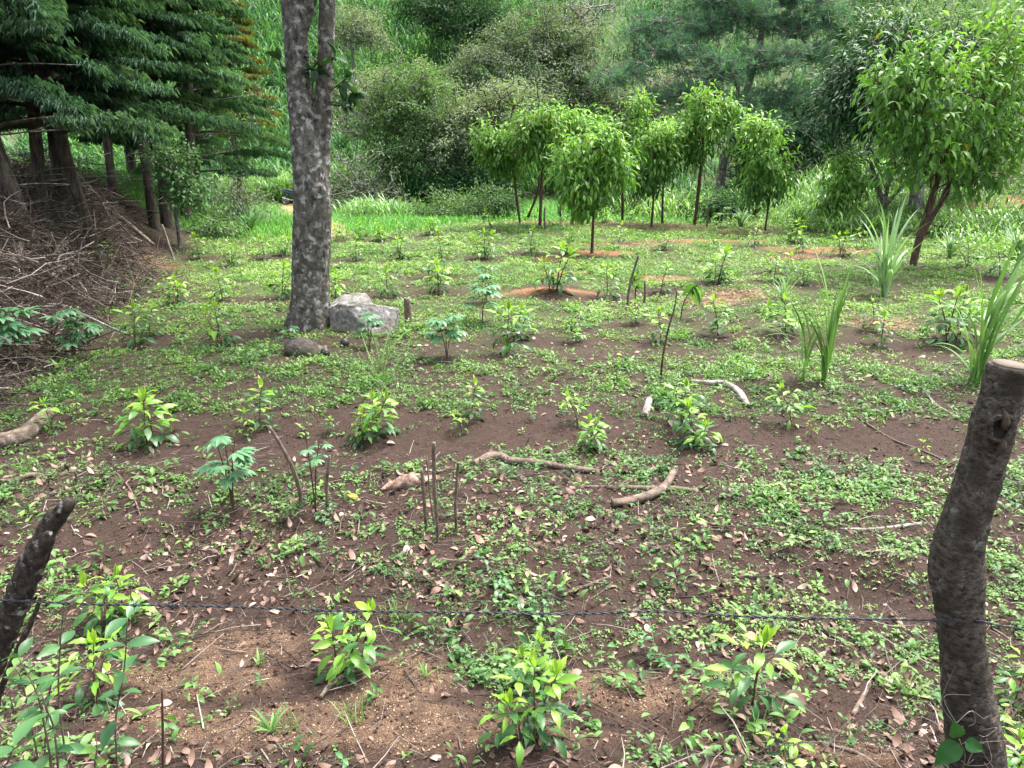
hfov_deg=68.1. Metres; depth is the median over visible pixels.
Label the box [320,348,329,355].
fallen fruit
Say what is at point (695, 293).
sapling
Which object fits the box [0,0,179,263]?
cypress tree
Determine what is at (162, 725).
stake
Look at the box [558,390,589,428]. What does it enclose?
coffee plant
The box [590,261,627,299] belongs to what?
coffee plant
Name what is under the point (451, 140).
grey tree
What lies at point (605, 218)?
coffee plant
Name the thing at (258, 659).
rosette weed
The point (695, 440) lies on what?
coffee plant
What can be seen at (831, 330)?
cane clump
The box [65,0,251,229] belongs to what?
cypress tree
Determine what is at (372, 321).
cassava plant
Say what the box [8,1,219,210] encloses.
cypress tree
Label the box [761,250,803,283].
coffee plant
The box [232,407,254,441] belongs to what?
coffee plant
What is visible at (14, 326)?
cassava plant
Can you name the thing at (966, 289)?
coffee plant
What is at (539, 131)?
light leaved tree
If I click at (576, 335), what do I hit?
coffee plant
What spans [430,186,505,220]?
edge bush
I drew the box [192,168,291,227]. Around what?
grey bush
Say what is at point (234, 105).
cypress tree
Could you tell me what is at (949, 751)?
climbing vine
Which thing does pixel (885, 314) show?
coffee plant
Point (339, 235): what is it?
coffee plant
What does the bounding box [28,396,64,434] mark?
coffee plant
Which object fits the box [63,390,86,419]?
coffee plant
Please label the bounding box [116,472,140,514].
fallen branch
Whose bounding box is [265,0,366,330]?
shade tree
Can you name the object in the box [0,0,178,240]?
cypress tree
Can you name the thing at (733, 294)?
straw mulch
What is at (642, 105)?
light leaved tree
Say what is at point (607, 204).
edge bush
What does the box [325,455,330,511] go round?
stake
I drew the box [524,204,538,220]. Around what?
coffee plant
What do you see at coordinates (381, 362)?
cane clump
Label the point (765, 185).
light leaved tree
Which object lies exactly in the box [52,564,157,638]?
coffee plant
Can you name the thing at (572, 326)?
coffee plant
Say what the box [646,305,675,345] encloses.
coffee plant
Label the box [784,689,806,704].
dry leaf
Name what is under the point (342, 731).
fallen leaves
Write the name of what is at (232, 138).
cypress tree
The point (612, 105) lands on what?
grey tree
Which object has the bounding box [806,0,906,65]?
green tree
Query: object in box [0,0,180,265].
cypress tree
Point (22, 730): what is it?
weed shrub
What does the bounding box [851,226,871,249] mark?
coffee plant
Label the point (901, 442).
fallen branch
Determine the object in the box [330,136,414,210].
hanging bush
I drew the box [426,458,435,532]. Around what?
stake
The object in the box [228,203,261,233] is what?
cane clump
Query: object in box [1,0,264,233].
cypress tree
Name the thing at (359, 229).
coffee plant
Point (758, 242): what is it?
coffee plant
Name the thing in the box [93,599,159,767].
weed shrub
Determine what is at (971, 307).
coffee plant
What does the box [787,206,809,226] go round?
cane clump
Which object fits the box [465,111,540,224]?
light leaved tree
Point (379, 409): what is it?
coffee plant
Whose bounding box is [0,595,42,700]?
stake
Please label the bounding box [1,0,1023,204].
cane grass
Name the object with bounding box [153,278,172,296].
coffee plant
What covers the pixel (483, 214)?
coffee plant
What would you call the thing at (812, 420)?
coffee plant
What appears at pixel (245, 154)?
cypress tree
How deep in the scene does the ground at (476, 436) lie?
5.66 m
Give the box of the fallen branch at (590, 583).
[562,575,610,595]
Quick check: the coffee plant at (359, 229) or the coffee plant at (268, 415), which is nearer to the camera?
the coffee plant at (268, 415)
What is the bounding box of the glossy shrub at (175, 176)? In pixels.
[129,134,227,246]
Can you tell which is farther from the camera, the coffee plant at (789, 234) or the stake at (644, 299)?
the coffee plant at (789, 234)
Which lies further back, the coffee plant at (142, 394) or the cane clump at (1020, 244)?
the cane clump at (1020, 244)
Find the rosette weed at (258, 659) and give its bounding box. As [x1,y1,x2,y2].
[252,648,270,665]
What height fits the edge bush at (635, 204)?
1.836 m
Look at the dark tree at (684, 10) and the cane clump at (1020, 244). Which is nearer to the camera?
the cane clump at (1020, 244)
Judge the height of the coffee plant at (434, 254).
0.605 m
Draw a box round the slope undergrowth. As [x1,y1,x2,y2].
[677,73,1023,237]
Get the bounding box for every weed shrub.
[0,713,42,767]
[1,637,74,767]
[3,652,77,767]
[34,596,84,767]
[78,744,105,767]
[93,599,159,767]
[145,612,213,656]
[258,501,295,522]
[314,501,339,524]
[335,752,348,767]
[470,554,511,602]
[494,556,561,590]
[503,591,553,624]
[630,616,706,668]
[772,520,815,549]
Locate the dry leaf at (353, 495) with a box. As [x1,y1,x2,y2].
[348,493,358,498]
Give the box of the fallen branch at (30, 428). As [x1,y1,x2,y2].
[0,408,53,448]
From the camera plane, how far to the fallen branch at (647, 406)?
7.58 m
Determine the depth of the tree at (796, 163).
34.33 m
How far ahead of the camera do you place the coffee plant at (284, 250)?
17.74 m
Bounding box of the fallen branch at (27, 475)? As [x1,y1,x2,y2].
[0,473,51,483]
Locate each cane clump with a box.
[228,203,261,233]
[359,317,417,373]
[729,206,750,226]
[751,242,854,381]
[760,276,825,379]
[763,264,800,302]
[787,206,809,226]
[853,191,926,297]
[860,208,887,233]
[927,225,1023,385]
[931,230,970,258]
[1004,216,1023,258]
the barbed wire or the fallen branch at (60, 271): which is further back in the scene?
the fallen branch at (60, 271)
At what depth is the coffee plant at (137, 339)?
10.02 m
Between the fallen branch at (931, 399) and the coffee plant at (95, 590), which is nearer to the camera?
the coffee plant at (95, 590)
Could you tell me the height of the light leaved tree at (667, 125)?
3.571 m
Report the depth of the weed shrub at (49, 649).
2.59 m
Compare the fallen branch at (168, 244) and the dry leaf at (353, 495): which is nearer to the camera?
the dry leaf at (353, 495)
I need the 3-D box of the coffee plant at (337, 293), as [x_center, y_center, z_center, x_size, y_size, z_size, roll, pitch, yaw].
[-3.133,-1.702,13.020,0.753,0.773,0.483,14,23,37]
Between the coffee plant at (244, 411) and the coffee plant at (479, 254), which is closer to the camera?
the coffee plant at (244, 411)
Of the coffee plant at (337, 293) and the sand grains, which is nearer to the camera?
the sand grains
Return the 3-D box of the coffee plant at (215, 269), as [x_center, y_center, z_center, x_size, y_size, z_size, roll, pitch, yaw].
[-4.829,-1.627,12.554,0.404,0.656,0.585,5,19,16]
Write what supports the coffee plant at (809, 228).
on the ground at (476, 436)
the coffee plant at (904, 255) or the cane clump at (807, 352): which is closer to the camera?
the cane clump at (807, 352)
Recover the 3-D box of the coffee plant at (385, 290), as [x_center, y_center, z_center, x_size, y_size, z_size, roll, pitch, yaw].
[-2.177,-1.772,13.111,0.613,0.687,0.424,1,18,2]
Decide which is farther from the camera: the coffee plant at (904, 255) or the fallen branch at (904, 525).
the coffee plant at (904, 255)
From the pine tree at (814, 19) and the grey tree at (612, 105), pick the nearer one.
the pine tree at (814, 19)
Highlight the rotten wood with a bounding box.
[380,472,440,490]
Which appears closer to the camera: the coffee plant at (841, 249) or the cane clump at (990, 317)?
the cane clump at (990, 317)
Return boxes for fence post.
[0,497,76,676]
[927,359,1023,767]
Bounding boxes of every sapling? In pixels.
[626,265,644,305]
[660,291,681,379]
[680,283,704,318]
[713,207,729,226]
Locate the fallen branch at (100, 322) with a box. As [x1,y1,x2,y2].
[31,303,136,337]
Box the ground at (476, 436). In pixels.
[0,0,1023,767]
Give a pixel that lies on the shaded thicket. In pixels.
(484, 178)
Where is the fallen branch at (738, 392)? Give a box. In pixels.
[691,379,750,407]
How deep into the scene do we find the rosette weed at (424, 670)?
3.70 m
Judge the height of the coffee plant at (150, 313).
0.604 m
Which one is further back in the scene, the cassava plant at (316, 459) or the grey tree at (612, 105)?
the grey tree at (612, 105)
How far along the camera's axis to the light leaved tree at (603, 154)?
17.15 m
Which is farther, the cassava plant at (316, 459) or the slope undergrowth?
the slope undergrowth
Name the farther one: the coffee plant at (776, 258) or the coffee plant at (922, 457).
the coffee plant at (776, 258)
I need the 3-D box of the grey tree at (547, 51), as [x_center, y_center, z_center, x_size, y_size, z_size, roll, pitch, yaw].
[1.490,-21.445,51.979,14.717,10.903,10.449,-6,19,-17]
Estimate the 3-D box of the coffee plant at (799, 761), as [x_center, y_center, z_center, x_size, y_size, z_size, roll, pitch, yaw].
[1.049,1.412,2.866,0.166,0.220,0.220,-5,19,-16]
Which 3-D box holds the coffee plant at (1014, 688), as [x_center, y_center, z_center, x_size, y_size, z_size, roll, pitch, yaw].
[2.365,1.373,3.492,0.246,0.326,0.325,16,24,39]
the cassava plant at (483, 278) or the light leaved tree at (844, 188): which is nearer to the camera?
the cassava plant at (483, 278)
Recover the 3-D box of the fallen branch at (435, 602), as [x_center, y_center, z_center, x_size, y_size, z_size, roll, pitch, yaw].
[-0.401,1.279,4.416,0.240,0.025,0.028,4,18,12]
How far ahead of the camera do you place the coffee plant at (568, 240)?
17.69 m
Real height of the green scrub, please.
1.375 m
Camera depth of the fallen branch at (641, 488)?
5.91 m
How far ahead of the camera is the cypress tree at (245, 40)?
28.86 m
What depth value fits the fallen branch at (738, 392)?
8.25 m
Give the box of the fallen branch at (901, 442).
[850,411,953,464]
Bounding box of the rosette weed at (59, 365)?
[44,358,71,369]
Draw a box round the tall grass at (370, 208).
[216,151,1023,259]
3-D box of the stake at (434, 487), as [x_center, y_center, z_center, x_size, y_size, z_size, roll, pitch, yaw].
[-0.504,0.746,4.986,0.034,0.780,0.028,0,18,0]
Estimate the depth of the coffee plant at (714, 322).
10.41 m
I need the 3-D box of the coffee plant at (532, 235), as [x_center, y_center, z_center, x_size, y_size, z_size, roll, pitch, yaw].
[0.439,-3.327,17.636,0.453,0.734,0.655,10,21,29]
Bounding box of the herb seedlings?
[0,348,1023,767]
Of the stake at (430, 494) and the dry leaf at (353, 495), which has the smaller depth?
the stake at (430, 494)
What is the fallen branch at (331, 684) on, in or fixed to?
on the ground at (476, 436)
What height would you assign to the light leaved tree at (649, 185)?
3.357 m
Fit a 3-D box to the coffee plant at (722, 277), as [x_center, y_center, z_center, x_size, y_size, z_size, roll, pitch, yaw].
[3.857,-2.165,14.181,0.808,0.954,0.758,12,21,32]
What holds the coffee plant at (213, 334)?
on the ground at (476, 436)
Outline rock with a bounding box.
[284,337,325,356]
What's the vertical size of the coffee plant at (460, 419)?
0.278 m
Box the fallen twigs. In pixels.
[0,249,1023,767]
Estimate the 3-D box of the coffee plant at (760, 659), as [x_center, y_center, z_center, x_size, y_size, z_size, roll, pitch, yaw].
[1.083,1.269,3.366,0.459,0.514,0.317,-1,18,-3]
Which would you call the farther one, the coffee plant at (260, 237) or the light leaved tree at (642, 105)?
the light leaved tree at (642, 105)
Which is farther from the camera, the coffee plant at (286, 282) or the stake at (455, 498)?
the coffee plant at (286, 282)
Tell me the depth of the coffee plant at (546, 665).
3.59 m
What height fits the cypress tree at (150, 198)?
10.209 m
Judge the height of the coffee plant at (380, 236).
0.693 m
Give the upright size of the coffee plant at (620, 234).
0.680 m
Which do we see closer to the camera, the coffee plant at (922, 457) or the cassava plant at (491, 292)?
the coffee plant at (922, 457)
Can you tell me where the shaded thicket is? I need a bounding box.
[405,153,538,206]
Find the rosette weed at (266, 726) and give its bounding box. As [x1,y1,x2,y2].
[251,704,287,733]
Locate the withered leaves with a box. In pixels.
[0,148,157,407]
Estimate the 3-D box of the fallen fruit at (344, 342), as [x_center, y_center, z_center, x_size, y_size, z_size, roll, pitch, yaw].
[-2.223,-0.552,10.064,0.120,0.114,0.120,0,18,0]
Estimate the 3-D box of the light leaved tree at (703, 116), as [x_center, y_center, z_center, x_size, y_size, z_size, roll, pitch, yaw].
[5.982,-6.922,22.963,2.834,4.421,2.338,0,18,0]
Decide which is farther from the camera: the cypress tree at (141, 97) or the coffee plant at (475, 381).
the cypress tree at (141, 97)
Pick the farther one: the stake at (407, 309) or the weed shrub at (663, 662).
the stake at (407, 309)
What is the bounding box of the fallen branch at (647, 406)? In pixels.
[641,396,652,417]
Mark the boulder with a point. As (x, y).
(345, 310)
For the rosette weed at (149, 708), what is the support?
on the ground at (476, 436)
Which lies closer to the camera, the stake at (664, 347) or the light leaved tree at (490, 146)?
the stake at (664, 347)
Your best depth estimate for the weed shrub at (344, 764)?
2.83 m
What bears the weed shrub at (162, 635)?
on the ground at (476, 436)
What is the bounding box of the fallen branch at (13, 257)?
[10,238,23,264]
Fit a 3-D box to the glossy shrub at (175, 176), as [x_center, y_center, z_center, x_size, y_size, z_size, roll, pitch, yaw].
[-7.816,-4.624,18.079,2.151,2.845,1.990,0,18,0]
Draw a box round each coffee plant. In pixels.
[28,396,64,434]
[44,625,137,717]
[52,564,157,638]
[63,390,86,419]
[111,300,157,349]
[113,386,180,451]
[131,301,166,337]
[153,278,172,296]
[163,274,188,303]
[185,232,208,260]
[192,299,241,346]
[203,267,236,303]
[219,243,240,266]
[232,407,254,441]
[242,375,279,429]
[253,234,274,260]
[264,259,291,298]
[274,234,291,256]
[308,597,402,687]
[318,415,337,436]
[330,268,345,298]
[331,221,349,240]
[341,406,381,448]
[344,233,366,259]
[350,220,367,239]
[356,388,400,443]
[370,263,401,298]
[371,220,388,242]
[386,233,412,260]
[394,221,406,237]
[421,216,437,235]
[421,256,453,293]
[422,251,447,277]
[428,228,451,260]
[449,409,470,436]
[456,375,489,420]
[465,227,498,259]
[477,649,582,767]
[478,300,534,356]
[480,207,498,230]
[500,302,536,340]
[505,631,575,689]
[520,225,540,255]
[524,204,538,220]
[528,241,581,294]
[555,210,569,221]
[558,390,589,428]
[561,302,590,330]
[562,317,586,344]
[563,235,574,254]
[574,413,609,452]
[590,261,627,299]
[591,207,613,223]
[611,221,627,242]
[620,298,649,324]
[625,209,635,221]
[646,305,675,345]
[648,261,676,294]
[654,231,674,249]
[657,377,706,432]
[670,397,722,455]
[694,292,733,339]
[695,244,736,284]
[704,625,806,721]
[745,223,762,246]
[749,213,767,227]
[756,724,814,767]
[759,251,780,271]
[760,291,804,339]
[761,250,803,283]
[765,381,814,429]
[780,211,807,243]
[791,230,807,252]
[793,263,816,285]
[804,216,816,232]
[804,418,819,436]
[828,229,856,257]
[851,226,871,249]
[858,296,887,330]
[861,310,902,348]
[897,246,910,263]
[911,437,931,462]
[920,285,984,348]
[942,284,981,325]
[947,236,985,266]
[983,241,1016,277]
[993,645,1023,712]
[1004,727,1023,767]
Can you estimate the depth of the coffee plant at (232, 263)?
16.38 m
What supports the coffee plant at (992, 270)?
on the ground at (476, 436)
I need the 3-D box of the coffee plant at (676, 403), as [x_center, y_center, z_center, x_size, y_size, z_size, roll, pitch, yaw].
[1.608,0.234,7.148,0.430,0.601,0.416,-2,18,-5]
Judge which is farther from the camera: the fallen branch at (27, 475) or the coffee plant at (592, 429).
the coffee plant at (592, 429)
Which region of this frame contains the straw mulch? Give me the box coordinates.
[97,219,926,335]
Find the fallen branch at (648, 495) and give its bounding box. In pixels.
[611,469,676,506]
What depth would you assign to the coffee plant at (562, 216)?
25.34 m
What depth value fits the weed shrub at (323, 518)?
5.38 m
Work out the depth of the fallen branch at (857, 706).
3.55 m
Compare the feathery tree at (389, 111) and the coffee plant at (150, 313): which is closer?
the coffee plant at (150, 313)
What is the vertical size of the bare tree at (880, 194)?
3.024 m
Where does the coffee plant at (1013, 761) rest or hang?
on the ground at (476, 436)
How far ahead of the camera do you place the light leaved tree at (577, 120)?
22.72 m
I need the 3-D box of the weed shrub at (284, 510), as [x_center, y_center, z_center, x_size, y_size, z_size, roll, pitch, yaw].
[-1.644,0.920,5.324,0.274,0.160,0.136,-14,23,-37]
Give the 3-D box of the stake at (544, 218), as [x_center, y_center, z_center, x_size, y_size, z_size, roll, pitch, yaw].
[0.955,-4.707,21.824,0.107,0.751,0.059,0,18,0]
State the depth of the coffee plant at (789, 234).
19.60 m
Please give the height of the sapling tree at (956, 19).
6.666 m
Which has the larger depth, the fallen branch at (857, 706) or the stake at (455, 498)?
the stake at (455, 498)
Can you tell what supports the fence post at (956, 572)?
on the ground at (476, 436)
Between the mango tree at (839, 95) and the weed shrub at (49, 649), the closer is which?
the weed shrub at (49, 649)
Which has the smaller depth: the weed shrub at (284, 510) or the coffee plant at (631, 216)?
the weed shrub at (284, 510)
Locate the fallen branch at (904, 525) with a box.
[840,522,922,530]
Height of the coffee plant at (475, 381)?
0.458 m
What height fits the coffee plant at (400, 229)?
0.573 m
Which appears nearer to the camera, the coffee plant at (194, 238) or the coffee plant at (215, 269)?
the coffee plant at (215, 269)
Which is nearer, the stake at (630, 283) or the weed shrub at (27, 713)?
the weed shrub at (27, 713)
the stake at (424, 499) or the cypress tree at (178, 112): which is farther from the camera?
the cypress tree at (178, 112)
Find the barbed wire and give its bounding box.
[0,596,1023,632]
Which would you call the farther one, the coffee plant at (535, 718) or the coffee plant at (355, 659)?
the coffee plant at (355, 659)
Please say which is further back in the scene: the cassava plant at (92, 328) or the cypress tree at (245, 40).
the cypress tree at (245, 40)
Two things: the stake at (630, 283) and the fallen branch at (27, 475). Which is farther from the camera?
the stake at (630, 283)
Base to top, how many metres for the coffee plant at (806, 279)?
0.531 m
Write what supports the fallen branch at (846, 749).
on the ground at (476, 436)
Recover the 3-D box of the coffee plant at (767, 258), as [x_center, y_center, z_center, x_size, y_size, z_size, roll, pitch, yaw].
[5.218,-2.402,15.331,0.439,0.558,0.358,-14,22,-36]
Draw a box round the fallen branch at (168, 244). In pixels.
[161,224,174,258]
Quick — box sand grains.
[91,626,899,765]
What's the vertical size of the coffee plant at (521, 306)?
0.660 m
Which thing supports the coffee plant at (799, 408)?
on the ground at (476, 436)
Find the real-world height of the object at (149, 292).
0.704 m
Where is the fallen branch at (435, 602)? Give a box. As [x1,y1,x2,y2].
[423,600,462,607]
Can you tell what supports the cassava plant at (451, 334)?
on the ground at (476, 436)
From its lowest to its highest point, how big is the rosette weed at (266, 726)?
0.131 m
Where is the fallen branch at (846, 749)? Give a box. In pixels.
[829,744,880,767]
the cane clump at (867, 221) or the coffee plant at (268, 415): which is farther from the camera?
the cane clump at (867, 221)
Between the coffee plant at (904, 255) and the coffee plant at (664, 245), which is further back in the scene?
the coffee plant at (664, 245)
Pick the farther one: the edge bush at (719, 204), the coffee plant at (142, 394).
the edge bush at (719, 204)
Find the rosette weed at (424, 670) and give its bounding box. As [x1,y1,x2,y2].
[417,662,435,677]
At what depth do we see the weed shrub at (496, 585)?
4.45 m
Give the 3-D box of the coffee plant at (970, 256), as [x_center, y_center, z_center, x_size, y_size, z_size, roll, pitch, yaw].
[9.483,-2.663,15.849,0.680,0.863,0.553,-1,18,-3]
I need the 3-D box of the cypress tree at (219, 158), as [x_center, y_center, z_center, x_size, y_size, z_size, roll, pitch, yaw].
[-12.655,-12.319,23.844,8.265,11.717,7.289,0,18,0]
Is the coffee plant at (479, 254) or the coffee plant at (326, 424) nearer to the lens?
the coffee plant at (326, 424)
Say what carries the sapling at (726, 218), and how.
on the ground at (476, 436)
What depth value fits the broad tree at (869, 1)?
57.88 m
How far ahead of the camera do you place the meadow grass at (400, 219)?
24.56 m
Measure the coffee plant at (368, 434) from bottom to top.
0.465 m
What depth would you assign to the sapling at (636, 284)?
12.25 m
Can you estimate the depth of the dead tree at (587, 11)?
53.47 m
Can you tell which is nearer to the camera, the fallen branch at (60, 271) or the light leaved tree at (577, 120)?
the fallen branch at (60, 271)
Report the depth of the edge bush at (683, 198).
29.10 m
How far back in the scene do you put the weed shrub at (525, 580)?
4.50 m
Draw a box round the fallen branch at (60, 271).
[49,263,74,276]
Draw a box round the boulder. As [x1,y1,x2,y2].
[329,293,398,334]
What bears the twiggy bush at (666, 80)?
on the ground at (476, 436)
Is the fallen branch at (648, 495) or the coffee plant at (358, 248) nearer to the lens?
the fallen branch at (648, 495)
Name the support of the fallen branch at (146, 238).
on the brush pile
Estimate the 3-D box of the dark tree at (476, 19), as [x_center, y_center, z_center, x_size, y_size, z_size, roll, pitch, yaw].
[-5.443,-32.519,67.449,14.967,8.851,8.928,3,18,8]
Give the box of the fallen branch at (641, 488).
[584,485,695,492]
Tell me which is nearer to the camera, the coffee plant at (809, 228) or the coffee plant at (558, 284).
the coffee plant at (558, 284)
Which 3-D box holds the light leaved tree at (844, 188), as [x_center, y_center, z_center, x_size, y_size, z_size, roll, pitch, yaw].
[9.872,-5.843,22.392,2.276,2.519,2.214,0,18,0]
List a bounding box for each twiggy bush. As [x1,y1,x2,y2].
[332,51,423,176]
[622,53,728,125]
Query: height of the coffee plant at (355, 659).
0.534 m
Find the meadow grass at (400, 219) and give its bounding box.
[18,166,716,237]
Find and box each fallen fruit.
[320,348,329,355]
[340,338,348,346]
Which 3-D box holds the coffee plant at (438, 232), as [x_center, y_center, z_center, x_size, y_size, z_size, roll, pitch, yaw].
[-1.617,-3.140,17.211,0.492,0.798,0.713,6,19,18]
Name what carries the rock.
on the ground at (476, 436)
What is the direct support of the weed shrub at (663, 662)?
on the ground at (476, 436)
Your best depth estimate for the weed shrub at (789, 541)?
5.06 m
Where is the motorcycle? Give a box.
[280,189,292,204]
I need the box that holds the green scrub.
[174,207,259,239]
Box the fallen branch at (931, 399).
[913,374,959,418]
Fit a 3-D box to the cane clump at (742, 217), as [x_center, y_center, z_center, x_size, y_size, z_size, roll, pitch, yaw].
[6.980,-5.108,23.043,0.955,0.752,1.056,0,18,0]
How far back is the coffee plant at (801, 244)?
18.08 m
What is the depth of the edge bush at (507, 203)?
27.16 m
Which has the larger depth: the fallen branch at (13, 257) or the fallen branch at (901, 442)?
the fallen branch at (13, 257)
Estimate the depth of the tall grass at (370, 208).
24.72 m
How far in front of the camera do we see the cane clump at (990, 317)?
8.24 m
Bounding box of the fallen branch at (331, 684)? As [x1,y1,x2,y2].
[319,668,361,698]
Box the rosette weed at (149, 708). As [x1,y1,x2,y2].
[125,704,160,718]
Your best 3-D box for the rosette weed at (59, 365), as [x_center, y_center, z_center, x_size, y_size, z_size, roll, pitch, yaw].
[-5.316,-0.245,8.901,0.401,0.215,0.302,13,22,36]
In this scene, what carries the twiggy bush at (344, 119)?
on the ground at (476, 436)
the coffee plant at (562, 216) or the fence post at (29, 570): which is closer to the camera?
the fence post at (29, 570)
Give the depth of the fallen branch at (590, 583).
4.60 m
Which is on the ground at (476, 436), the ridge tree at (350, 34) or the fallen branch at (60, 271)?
the ridge tree at (350, 34)
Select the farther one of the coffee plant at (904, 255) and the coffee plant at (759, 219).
the coffee plant at (759, 219)
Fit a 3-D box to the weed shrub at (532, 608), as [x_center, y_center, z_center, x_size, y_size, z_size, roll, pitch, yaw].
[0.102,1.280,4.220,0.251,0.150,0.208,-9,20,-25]
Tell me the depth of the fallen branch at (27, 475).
6.01 m
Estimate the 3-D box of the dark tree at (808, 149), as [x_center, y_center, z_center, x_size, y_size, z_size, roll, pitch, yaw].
[15.499,-13.095,39.366,7.716,6.855,7.602,-14,23,-37]
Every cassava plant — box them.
[0,306,48,358]
[39,308,104,354]
[191,431,258,510]
[275,326,298,342]
[300,431,332,511]
[353,311,386,347]
[425,314,467,358]
[462,283,502,323]
[471,265,500,302]
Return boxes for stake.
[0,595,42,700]
[161,687,163,767]
[268,425,302,505]
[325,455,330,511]
[404,298,411,321]
[420,469,427,532]
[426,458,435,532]
[432,442,438,542]
[454,462,459,533]
[543,207,545,229]
[626,256,638,309]
[643,281,645,303]
[706,209,707,226]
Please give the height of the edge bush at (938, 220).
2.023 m
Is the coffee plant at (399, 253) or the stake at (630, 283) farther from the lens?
the coffee plant at (399, 253)
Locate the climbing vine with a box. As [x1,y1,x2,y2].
[934,720,982,767]
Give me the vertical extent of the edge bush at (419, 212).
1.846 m
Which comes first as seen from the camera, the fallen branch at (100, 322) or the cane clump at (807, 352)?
the cane clump at (807, 352)
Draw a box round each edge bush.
[401,183,477,219]
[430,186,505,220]
[452,178,531,218]
[556,185,646,218]
[610,187,693,216]
[637,184,727,217]
[674,173,766,224]
[893,200,1013,242]
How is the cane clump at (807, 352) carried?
on the ground at (476, 436)
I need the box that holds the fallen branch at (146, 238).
[95,203,154,245]
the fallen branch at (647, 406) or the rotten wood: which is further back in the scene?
the fallen branch at (647, 406)
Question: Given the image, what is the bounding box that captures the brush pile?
[0,131,184,427]
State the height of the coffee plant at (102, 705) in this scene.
0.500 m
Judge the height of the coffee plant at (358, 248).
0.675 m
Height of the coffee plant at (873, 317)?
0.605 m
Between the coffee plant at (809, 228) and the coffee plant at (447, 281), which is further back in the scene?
the coffee plant at (809, 228)
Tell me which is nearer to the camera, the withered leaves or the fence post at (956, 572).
the fence post at (956, 572)
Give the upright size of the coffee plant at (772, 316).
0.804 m
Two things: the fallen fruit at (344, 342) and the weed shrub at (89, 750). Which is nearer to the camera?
the weed shrub at (89, 750)
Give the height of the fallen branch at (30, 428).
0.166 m
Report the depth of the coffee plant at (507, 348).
9.47 m
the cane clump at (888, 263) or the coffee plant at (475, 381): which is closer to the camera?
the coffee plant at (475, 381)
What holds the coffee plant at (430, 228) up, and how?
on the ground at (476, 436)
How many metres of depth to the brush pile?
11.85 m
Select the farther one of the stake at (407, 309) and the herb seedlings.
the stake at (407, 309)
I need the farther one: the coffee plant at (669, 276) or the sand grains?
the coffee plant at (669, 276)
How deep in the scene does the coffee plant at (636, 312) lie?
11.07 m
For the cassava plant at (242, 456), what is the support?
on the ground at (476, 436)
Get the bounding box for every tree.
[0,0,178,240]
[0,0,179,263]
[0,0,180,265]
[0,19,251,178]
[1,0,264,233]
[4,4,207,155]
[7,1,220,231]
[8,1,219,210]
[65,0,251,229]
[72,4,291,212]
[117,0,272,221]
[180,64,288,206]
[197,0,282,212]
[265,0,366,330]
[308,2,400,82]
[332,46,470,205]
[374,0,531,65]
[407,71,575,180]
[433,0,645,118]
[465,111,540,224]
[496,93,578,227]
[523,94,613,225]
[537,118,646,253]
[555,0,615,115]
[555,76,704,151]
[584,0,857,194]
[588,86,662,220]
[625,0,722,69]
[626,116,695,226]
[632,109,700,223]
[664,78,753,224]
[715,123,815,195]
[728,68,881,181]
[728,104,810,231]
[786,0,1023,218]
[805,142,886,226]
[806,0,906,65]
[832,0,1023,103]
[841,0,909,16]
[848,137,928,214]
[851,0,1023,265]
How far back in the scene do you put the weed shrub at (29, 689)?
2.79 m
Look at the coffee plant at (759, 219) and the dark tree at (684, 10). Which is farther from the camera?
the dark tree at (684, 10)
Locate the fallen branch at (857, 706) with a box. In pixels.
[851,681,872,715]
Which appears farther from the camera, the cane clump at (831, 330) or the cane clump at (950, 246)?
the cane clump at (950, 246)
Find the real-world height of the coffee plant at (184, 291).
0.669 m
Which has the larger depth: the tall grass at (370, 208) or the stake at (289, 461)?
the tall grass at (370, 208)
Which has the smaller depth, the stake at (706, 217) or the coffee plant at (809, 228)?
the coffee plant at (809, 228)

